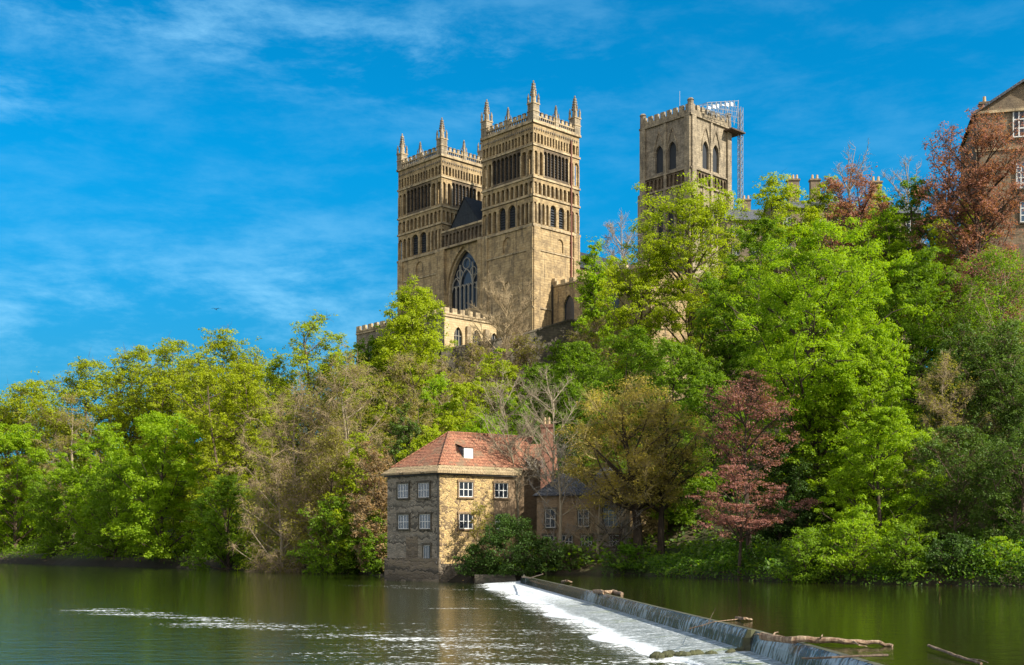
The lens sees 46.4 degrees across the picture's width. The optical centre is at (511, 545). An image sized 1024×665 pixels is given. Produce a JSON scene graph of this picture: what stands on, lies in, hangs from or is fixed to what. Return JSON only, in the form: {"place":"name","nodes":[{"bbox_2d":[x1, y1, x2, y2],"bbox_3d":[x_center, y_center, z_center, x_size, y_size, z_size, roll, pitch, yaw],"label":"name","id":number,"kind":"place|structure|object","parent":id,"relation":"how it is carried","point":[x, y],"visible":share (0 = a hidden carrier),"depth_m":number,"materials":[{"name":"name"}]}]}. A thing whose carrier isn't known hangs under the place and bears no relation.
{"place":"outdoors","nodes":[
{"label":"outdoors","id":0,"kind":"place"},
{"bbox_2d":[0,563,691,664],"bbox_3d":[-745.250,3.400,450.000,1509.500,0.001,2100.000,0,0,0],"label":"river","id":1,"kind":"structure","parent":0,"point":[52,614],"depth_m":52.96,"materials":[{"name":"liquid"}]},
{"bbox_2d":[484,574,882,664],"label":"weir","id":2,"kind":"object","parent":1,"relation":"on","point":[643,628],"visible":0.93,"depth_m":43.80,"materials":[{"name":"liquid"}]},
{"bbox_2d":[754,632,892,646],"bbox_3d":[7.933,2.461,31.835,1.258,0.299,4.165,0,0,-44],"label":"fallen log","id":3,"kind":"object","parent":2,"relation":"on","point":[773,637],"visible":1,"depth_m":31.32,"materials":[{"name":"wood"}]},
{"bbox_2d":[649,629,755,658],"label":"stone spur","id":4,"kind":"structure","parent":1,"relation":"in","point":[747,638],"depth_m":36.04,"materials":[{"name":"grey stone"}]},
{"bbox_2d":[0,347,1023,586],"bbox_3d":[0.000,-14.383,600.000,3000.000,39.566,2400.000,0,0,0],"label":"ground","id":5,"kind":"structure","parent":0,"point":[130,561],"depth_m":116.37,"materials":[{"name":"green plant"}]},
{"bbox_2d":[0,419,64,549],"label":"maple tree","id":6,"kind":"object","parent":5,"relation":"on","point":[22,440],"visible":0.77,"depth_m":251.05,"materials":[{"name":"green plant"}]},
{"bbox_2d":[0,379,89,500],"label":"beech tree","id":7,"kind":"object","parent":5,"relation":"on","point":[21,408],"visible":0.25,"depth_m":281.38,"materials":[{"name":"green plant"}]},
{"bbox_2d":[17,460,112,554],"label":"maple tree","id":8,"kind":"object","parent":5,"relation":"on","point":[53,526],"visible":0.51,"depth_m":223.25,"materials":[{"name":"green plant"}]},
{"bbox_2d":[31,391,111,543],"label":"ash tree","id":9,"kind":"object","parent":5,"relation":"on","point":[67,438],"visible":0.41,"depth_m":239.11,"materials":[{"name":"green plant"}]},
{"bbox_2d":[11,353,144,485],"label":"beech tree","id":10,"kind":"object","parent":5,"relation":"on","point":[81,387],"visible":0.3,"depth_m":264.98,"materials":[{"name":"green plant"}]},
{"bbox_2d":[44,422,151,546],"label":"maple tree","id":11,"kind":"object","parent":5,"relation":"on","point":[74,486],"visible":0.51,"depth_m":212.66,"materials":[{"name":"green plant"}]},
{"bbox_2d":[65,461,173,558],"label":"maple tree","id":12,"kind":"object","parent":5,"relation":"on","point":[104,507],"visible":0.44,"depth_m":202.21,"materials":[{"name":"green plant"}]},
{"bbox_2d":[86,343,175,486],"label":"beech tree","id":13,"kind":"object","parent":5,"relation":"on","point":[139,353],"visible":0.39,"depth_m":252.21,"materials":[{"name":"green plant"}]},
{"bbox_2d":[88,410,233,567],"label":"maple tree","id":14,"kind":"object","parent":5,"relation":"on","point":[158,487],"visible":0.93,"depth_m":189.07,"materials":[{"name":"green plant"}]},
{"bbox_2d":[122,334,218,477],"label":"beech tree","id":15,"kind":"object","parent":5,"relation":"on","point":[163,375],"visible":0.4,"depth_m":241.18,"materials":[{"name":"green plant"}]},
{"bbox_2d":[143,357,247,536],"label":"beech tree","id":16,"kind":"object","parent":5,"relation":"on","point":[189,396],"visible":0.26,"depth_m":198.79,"materials":[{"name":"green plant"}]},
{"bbox_2d":[161,323,275,472],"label":"beech tree","id":17,"kind":"object","parent":5,"relation":"on","point":[223,344],"visible":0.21,"depth_m":229.85,"materials":[{"name":"green plant"}]},
{"bbox_2d":[180,473,267,569],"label":"hazel tree","id":18,"kind":"object","parent":5,"relation":"on","point":[211,539],"visible":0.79,"depth_m":170.43,"materials":[{"name":"green plant"}]},
{"bbox_2d":[185,355,300,552],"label":"beech tree","id":19,"kind":"object","parent":5,"relation":"on","point":[248,393],"visible":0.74,"depth_m":180.33,"materials":[{"name":"green plant"}]},
{"bbox_2d":[223,483,292,569],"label":"hazel tree","id":20,"kind":"object","parent":5,"relation":"on","point":[248,538],"visible":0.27,"depth_m":164.64,"materials":[{"name":"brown plant"}]},
{"bbox_2d":[251,352,306,496],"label":"sycamore tree","id":21,"kind":"object","parent":5,"relation":"on","point":[269,377],"visible":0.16,"depth_m":204.22,"materials":[{"name":"green plant"}]},
{"bbox_2d":[225,454,333,572],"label":"willow tree","id":22,"kind":"object","parent":5,"relation":"on","point":[273,555],"visible":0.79,"depth_m":154.75,"materials":[{"name":"green plant"}]},
{"bbox_2d":[221,371,358,565],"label":"willow tree","id":23,"kind":"object","parent":5,"relation":"on","point":[265,459],"visible":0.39,"depth_m":160.54,"materials":[{"name":"green plant"}]},
{"bbox_2d":[252,309,352,498],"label":"sycamore tree","id":24,"kind":"object","parent":5,"relation":"on","point":[305,357],"visible":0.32,"depth_m":198.40,"materials":[{"name":"green plant"}]},
{"bbox_2d":[274,417,384,566],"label":"hazel tree","id":25,"kind":"object","parent":5,"relation":"on","point":[335,453],"visible":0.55,"depth_m":150.77,"materials":[{"name":"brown plant"}]},
{"bbox_2d":[262,342,405,536],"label":"ash tree","id":26,"kind":"object","parent":5,"relation":"on","point":[356,374],"visible":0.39,"depth_m":157.27,"materials":[{"name":"green plant"}]},
{"bbox_2d":[311,332,359,479],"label":"sycamore tree","id":27,"kind":"object","parent":5,"relation":"on","point":[333,355],"visible":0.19,"depth_m":194.85,"materials":[{"name":"green plant"}]},
{"bbox_2d":[285,495,386,573],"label":"elder tree","id":28,"kind":"object","parent":5,"relation":"on","point":[349,563],"visible":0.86,"depth_m":145.71,"materials":[{"name":"green plant"}]},
{"bbox_2d":[322,431,386,571],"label":"hazel tree","id":29,"kind":"object","parent":5,"relation":"on","point":[348,464],"visible":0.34,"depth_m":147.18,"materials":[{"name":"green plant"}]},
{"bbox_2d":[323,361,396,499],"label":"hazel tree","id":30,"kind":"object","parent":5,"relation":"on","point":[381,407],"visible":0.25,"depth_m":177.22,"materials":[{"name":"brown plant"}]},
{"bbox_2d":[343,439,394,570],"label":"oak tree","id":31,"kind":"object","parent":5,"relation":"on","point":[381,500],"visible":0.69,"depth_m":137.07,"materials":[{"name":"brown plant"}]},
{"bbox_2d":[358,510,386,575],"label":"elder tree","id":32,"kind":"object","parent":5,"relation":"on","point":[374,569],"visible":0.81,"depth_m":136.23,"materials":[{"name":"green plant"}]},
{"bbox_2d":[366,348,441,489],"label":"thorn tree","id":33,"kind":"object","parent":5,"relation":"on","point":[406,378],"visible":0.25,"depth_m":169.41,"materials":[{"name":"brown plant"}]},
{"bbox_2d":[386,402,421,469],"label":"ivy tree","id":34,"kind":"object","parent":5,"relation":"on","point":[404,436],"visible":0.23,"depth_m":146.66,"materials":[{"name":"green plant"}]},
{"bbox_2d":[356,275,457,460],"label":"lime tree","id":35,"kind":"object","parent":5,"relation":"on","point":[407,328],"visible":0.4,"depth_m":181.63,"materials":[{"name":"green plant"}]},
{"bbox_2d":[386,391,447,459],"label":"thorn tree","id":36,"kind":"object","parent":5,"relation":"on","point":[424,421],"visible":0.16,"depth_m":153.46,"materials":[{"name":"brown plant"}]},
{"bbox_2d":[410,370,466,449],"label":"hazel tree","id":37,"kind":"object","parent":5,"relation":"on","point":[434,387],"visible":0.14,"depth_m":158.80,"materials":[{"name":"green plant"}]},
{"bbox_2d":[381,431,532,581],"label":"mill","id":38,"kind":"object","parent":5,"relation":"on","point":[436,487],"visible":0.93,"depth_m":115.31,"materials":[{"name":"stone"}]},
{"bbox_2d":[434,377,500,434],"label":"hazel tree","id":39,"kind":"object","parent":5,"relation":"on","point":[458,391],"visible":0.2,"depth_m":155.35,"materials":[{"name":"green plant"}]},
{"bbox_2d":[439,335,508,422],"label":"thorn tree","id":40,"kind":"object","parent":5,"relation":"on","point":[474,352],"visible":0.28,"depth_m":183.18,"materials":[{"name":"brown plant"}]},
{"bbox_2d":[452,543,496,582],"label":"rhododendron","id":41,"kind":"object","parent":5,"relation":"on","point":[470,562],"visible":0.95,"depth_m":109.16,"materials":[{"name":"green plant"}]},
{"bbox_2d":[466,345,525,433],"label":"hazel tree","id":42,"kind":"object","parent":5,"relation":"on","point":[511,373],"visible":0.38,"depth_m":169.05,"materials":[{"name":"green plant"}]},
{"bbox_2d":[454,395,539,443],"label":"hazel tree","id":43,"kind":"object","parent":5,"relation":"on","point":[509,402],"visible":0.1,"depth_m":147.52,"materials":[{"name":"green plant"}]},
{"bbox_2d":[465,267,539,415],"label":"bare tree","id":44,"kind":"object","parent":5,"relation":"on","point":[506,307],"visible":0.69,"depth_m":187.35,"materials":[{"name":"brown plant"}]},
{"bbox_2d":[0,348,1023,581],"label":"undergrowth","id":45,"kind":"object","parent":5,"relation":"on","point":[95,552],"visible":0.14,"depth_m":114.85,"materials":[{"name":"green plant"}]},
{"bbox_2d":[473,366,550,547],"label":"birch tree","id":46,"kind":"object","parent":5,"relation":"on","point":[511,452],"visible":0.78,"depth_m":118.18,"materials":[{"name":"brown plant"}]},
{"bbox_2d":[475,512,550,576],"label":"rhododendron","id":47,"kind":"object","parent":5,"relation":"on","point":[511,529],"visible":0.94,"depth_m":108.53,"materials":[{"name":"green plant"}]},
{"bbox_2d":[439,319,593,419],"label":"retaining wall","id":48,"kind":"structure","parent":5,"relation":"on","point":[554,332],"depth_m":195.69,"materials":[{"name":"stone"}]},
{"bbox_2d":[487,332,554,419],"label":"thorn tree","id":49,"kind":"object","parent":5,"relation":"on","point":[526,354],"visible":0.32,"depth_m":186.32,"materials":[{"name":"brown plant"}]},
{"bbox_2d":[515,417,556,551],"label":"brick house","id":50,"kind":"structure","parent":5,"relation":"on","point":[526,510],"depth_m":122.00,"materials":[{"name":"brick"}]},
{"bbox_2d":[506,362,567,446],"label":"hazel tree","id":51,"kind":"object","parent":5,"relation":"on","point":[534,376],"visible":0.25,"depth_m":171.06,"materials":[{"name":"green plant"}]},
{"bbox_2d":[520,536,568,573],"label":"laurel bush","id":52,"kind":"object","parent":5,"relation":"on","point":[544,548],"visible":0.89,"depth_m":108.77,"materials":[{"name":"green plant"}]},
{"bbox_2d":[356,80,733,399],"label":"cathedral","id":53,"kind":"structure","parent":5,"relation":"on","point":[505,201],"depth_m":214.37,"materials":[{"name":"stone"}]},
{"bbox_2d":[507,363,586,495],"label":"birch tree","id":54,"kind":"object","parent":5,"relation":"on","point":[540,437],"visible":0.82,"depth_m":117.46,"materials":[{"name":"brown plant"}]},
{"bbox_2d":[522,437,593,548],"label":"bare shrub","id":55,"kind":"object","parent":5,"relation":"on","point":[560,492],"visible":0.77,"depth_m":113.59,"materials":[{"name":"brown plant"}]},
{"bbox_2d":[525,341,636,446],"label":"ash tree","id":56,"kind":"object","parent":5,"relation":"on","point":[583,346],"visible":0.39,"depth_m":164.53,"materials":[{"name":"green plant"}]},
{"bbox_2d":[532,467,630,549],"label":"mill cottage","id":57,"kind":"structure","parent":5,"relation":"on","point":[569,516],"depth_m":116.48,"materials":[{"name":"brown stone"}]},
{"bbox_2d":[144,354,1023,584],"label":"ivy cover","id":58,"kind":"object","parent":5,"relation":"on","point":[742,560],"visible":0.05,"depth_m":107.50,"materials":[{"name":"green plant"}]},
{"bbox_2d":[562,316,621,402],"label":"sycamore tree","id":59,"kind":"object","parent":5,"relation":"on","point":[592,341],"visible":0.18,"depth_m":184.32,"materials":[{"name":"green plant"}]},
{"bbox_2d":[569,235,620,388],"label":"sycamore tree","id":60,"kind":"object","parent":5,"relation":"on","point":[592,288],"visible":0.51,"depth_m":193.13,"materials":[{"name":"green plant"}]},
{"bbox_2d":[556,379,634,474],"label":"hazel tree","id":61,"kind":"object","parent":5,"relation":"on","point":[596,383],"visible":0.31,"depth_m":137.49,"materials":[{"name":"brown plant"}]},
{"bbox_2d":[565,456,636,553],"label":"bare shrub","id":62,"kind":"object","parent":5,"relation":"on","point":[598,531],"visible":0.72,"depth_m":111.73,"materials":[{"name":"brown plant"}]},
{"bbox_2d":[565,319,690,435],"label":"ash tree","id":63,"kind":"object","parent":5,"relation":"on","point":[594,373],"visible":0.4,"depth_m":151.55,"materials":[{"name":"green plant"}]},
{"bbox_2d":[549,367,719,558],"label":"riverside oak","id":64,"kind":"object","parent":5,"relation":"on","point":[638,500],"visible":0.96,"depth_m":110.71,"materials":[{"name":"green plant"}]},
{"bbox_2d":[594,239,693,391],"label":"sycamore tree","id":65,"kind":"object","parent":5,"relation":"on","point":[613,272],"visible":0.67,"depth_m":169.39,"materials":[{"name":"green leaf"},{"name":"brown bark"}]},
{"bbox_2d":[619,393,723,554],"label":"riverside oak","id":66,"kind":"object","parent":5,"relation":"on","point":[661,538],"visible":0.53,"depth_m":112.20,"materials":[{"name":"green plant"}]},
{"bbox_2d":[614,336,734,427],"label":"hazel tree","id":67,"kind":"object","parent":5,"relation":"on","point":[670,349],"visible":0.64,"depth_m":136.80,"materials":[{"name":"green plant"}]},
{"bbox_2d":[638,439,729,525],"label":"hazel tree","id":68,"kind":"object","parent":5,"relation":"on","point":[684,512],"visible":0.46,"depth_m":117.45,"materials":[{"name":"green plant"}]},
{"bbox_2d":[624,169,751,389],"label":"sycamore tree","id":69,"kind":"object","parent":5,"relation":"on","point":[699,216],"visible":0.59,"depth_m":169.75,"materials":[{"name":"green plant"}]},
{"bbox_2d":[662,368,754,499],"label":"hazel tree","id":70,"kind":"object","parent":5,"relation":"on","point":[704,381],"visible":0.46,"depth_m":121.24,"materials":[{"name":"green plant"}]},
{"bbox_2d":[677,277,776,384],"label":"sycamore tree","id":71,"kind":"object","parent":5,"relation":"on","point":[718,350],"visible":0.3,"depth_m":154.15,"materials":[{"name":"green plant"}]},
{"bbox_2d":[718,195,763,383],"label":"stone house","id":72,"kind":"structure","parent":5,"relation":"on","point":[749,214],"depth_m":197.06,"materials":[{"name":"stone"}]},
{"bbox_2d":[687,369,804,560],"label":"japanese maple","id":73,"kind":"object","parent":5,"relation":"on","point":[734,459],"visible":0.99,"depth_m":94.53,"materials":[{"name":"red plant"}]},
{"bbox_2d":[685,462,820,579],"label":"japanese maple","id":74,"kind":"object","parent":5,"relation":"on","point":[741,522],"visible":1,"depth_m":90.67,"materials":[{"name":"red plant"}]},
{"bbox_2d":[690,214,818,392],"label":"lime tree","id":75,"kind":"object","parent":5,"relation":"on","point":[738,347],"visible":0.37,"depth_m":140.99,"materials":[{"name":"green plant"}]},
{"bbox_2d":[709,170,826,370],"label":"lime tree","id":76,"kind":"object","parent":5,"relation":"on","point":[773,201],"visible":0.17,"depth_m":154.87,"materials":[{"name":"green leaf"},{"name":"brown bark"}]},
{"bbox_2d":[732,438,825,548],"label":"holly tree","id":77,"kind":"object","parent":5,"relation":"on","point":[791,478],"visible":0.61,"depth_m":97.10,"materials":[{"name":"green plant"}]},
{"bbox_2d":[768,527,837,582],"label":"bank bush","id":78,"kind":"object","parent":5,"relation":"on","point":[808,537],"visible":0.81,"depth_m":83.91,"materials":[{"name":"green plant"}]},
{"bbox_2d":[763,175,844,376],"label":"stone house","id":79,"kind":"structure","parent":5,"relation":"on","point":[812,181],"depth_m":174.82,"materials":[{"name":"stone"}]},
{"bbox_2d":[601,518,1023,586],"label":"bank nettles","id":80,"kind":"object","parent":5,"relation":"on","point":[787,567],"visible":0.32,"depth_m":89.77,"materials":[{"name":"green plant"}]},
{"bbox_2d":[774,175,863,368],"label":"lime tree","id":81,"kind":"object","parent":5,"relation":"on","point":[815,208],"visible":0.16,"depth_m":152.82,"materials":[{"name":"green plant"}]},
{"bbox_2d":[707,210,931,534],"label":"chestnut tree","id":82,"kind":"object","parent":5,"relation":"on","point":[795,382],"visible":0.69,"depth_m":98.31,"materials":[{"name":"green plant"}]},
{"bbox_2d":[647,508,1023,586],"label":"bank plants","id":83,"kind":"object","parent":5,"relation":"on","point":[772,557],"visible":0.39,"depth_m":88.88,"materials":[{"name":"green plant"}]},
{"bbox_2d":[811,518,892,578],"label":"bank bush","id":84,"kind":"object","parent":5,"relation":"on","point":[849,556],"visible":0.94,"depth_m":82.43,"materials":[{"name":"green plant"}]},
{"bbox_2d":[810,160,895,343],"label":"copper beech","id":85,"kind":"object","parent":5,"relation":"on","point":[847,205],"visible":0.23,"depth_m":145.22,"materials":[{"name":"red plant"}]},
{"bbox_2d":[806,318,940,527],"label":"chestnut tree","id":86,"kind":"object","parent":5,"relation":"on","point":[869,389],"visible":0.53,"depth_m":95.81,"materials":[{"name":"green plant"}]},
{"bbox_2d":[825,205,927,368],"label":"lime tree","id":87,"kind":"object","parent":5,"relation":"on","point":[890,250],"visible":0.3,"depth_m":134.93,"materials":[{"name":"green plant"}]},
{"bbox_2d":[809,401,949,553],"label":"chestnut tree","id":88,"kind":"object","parent":5,"relation":"on","point":[871,472],"visible":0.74,"depth_m":86.75,"materials":[{"name":"green plant"}]},
{"bbox_2d":[859,523,937,575],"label":"bank bush","id":89,"kind":"object","parent":5,"relation":"on","point":[903,560],"visible":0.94,"depth_m":80.44,"materials":[{"name":"green plant"}]},
{"bbox_2d":[864,171,957,365],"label":"lime tree","id":90,"kind":"object","parent":5,"relation":"on","point":[906,184],"visible":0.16,"depth_m":141.07,"materials":[{"name":"green plant"}]},
{"bbox_2d":[892,219,966,366],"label":"lime tree","id":91,"kind":"object","parent":5,"relation":"on","point":[935,233],"visible":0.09,"depth_m":129.21,"materials":[{"name":"green plant"}]},
{"bbox_2d":[863,246,997,412],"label":"lime tree","id":92,"kind":"object","parent":5,"relation":"on","point":[927,294],"visible":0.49,"depth_m":114.49,"materials":[{"name":"green plant"}]},
{"bbox_2d":[885,349,1007,510],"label":"thorn tree","id":93,"kind":"object","parent":5,"relation":"on","point":[929,394],"visible":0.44,"depth_m":93.39,"materials":[{"name":"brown plant"}]},
{"bbox_2d":[903,122,997,327],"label":"copper beech","id":94,"kind":"object","parent":5,"relation":"on","point":[936,190],"visible":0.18,"depth_m":131.37,"materials":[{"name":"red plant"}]},
{"bbox_2d":[898,422,1014,544],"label":"ivy tree","id":95,"kind":"object","parent":5,"relation":"on","point":[941,528],"visible":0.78,"depth_m":85.45,"materials":[{"name":"green plant"}]},
{"bbox_2d":[926,531,987,575],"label":"bank bush","id":96,"kind":"object","parent":5,"relation":"on","point":[952,540],"visible":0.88,"depth_m":78.94,"materials":[{"name":"green plant"}]},
{"bbox_2d":[906,321,1022,467],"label":"ivy tree","id":97,"kind":"object","parent":5,"relation":"on","point":[947,345],"visible":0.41,"depth_m":97.02,"materials":[{"name":"green plant"}]},
{"bbox_2d":[911,104,1023,347],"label":"copper beech","id":98,"kind":"object","parent":5,"relation":"on","point":[979,184],"visible":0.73,"depth_m":121.05,"materials":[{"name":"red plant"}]},
{"bbox_2d":[924,242,1023,400],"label":"thorn tree","id":99,"kind":"object","parent":5,"relation":"on","point":[971,304],"visible":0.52,"depth_m":107.32,"materials":[{"name":"green plant"}]},
{"bbox_2d":[941,241,1023,352],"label":"tree","id":100,"kind":"object","parent":5,"relation":"on","point":[1012,315],"visible":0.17,"depth_m":116.43,"materials":[{"name":"green plant"}]},
{"bbox_2d":[948,316,1023,471],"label":"ivy tree","id":101,"kind":"object","parent":5,"relation":"on","point":[1010,345],"visible":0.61,"depth_m":93.64,"materials":[{"name":"green plant"}]},
{"bbox_2d":[958,79,1023,355],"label":"georgian house","id":102,"kind":"structure","parent":5,"relation":"on","point":[1010,101],"depth_m":130.36,"materials":[{"name":"stone"}]},
{"bbox_2d":[967,536,1023,572],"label":"bank bush","id":103,"kind":"object","parent":5,"relation":"on","point":[1008,545],"visible":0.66,"depth_m":77.72,"materials":[{"name":"green plant"}]},
{"bbox_2d":[969,419,1023,551],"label":"ivy tree","id":104,"kind":"object","parent":5,"relation":"on","point":[1003,508],"visible":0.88,"depth_m":81.67,"materials":[{"name":"green plant"}]},
{"bbox_2d":[0,0,1023,463],"label":"sky","id":105,"kind":"structure","parent":0,"point":[164,164],"materials":[{"name":"blue"}]},
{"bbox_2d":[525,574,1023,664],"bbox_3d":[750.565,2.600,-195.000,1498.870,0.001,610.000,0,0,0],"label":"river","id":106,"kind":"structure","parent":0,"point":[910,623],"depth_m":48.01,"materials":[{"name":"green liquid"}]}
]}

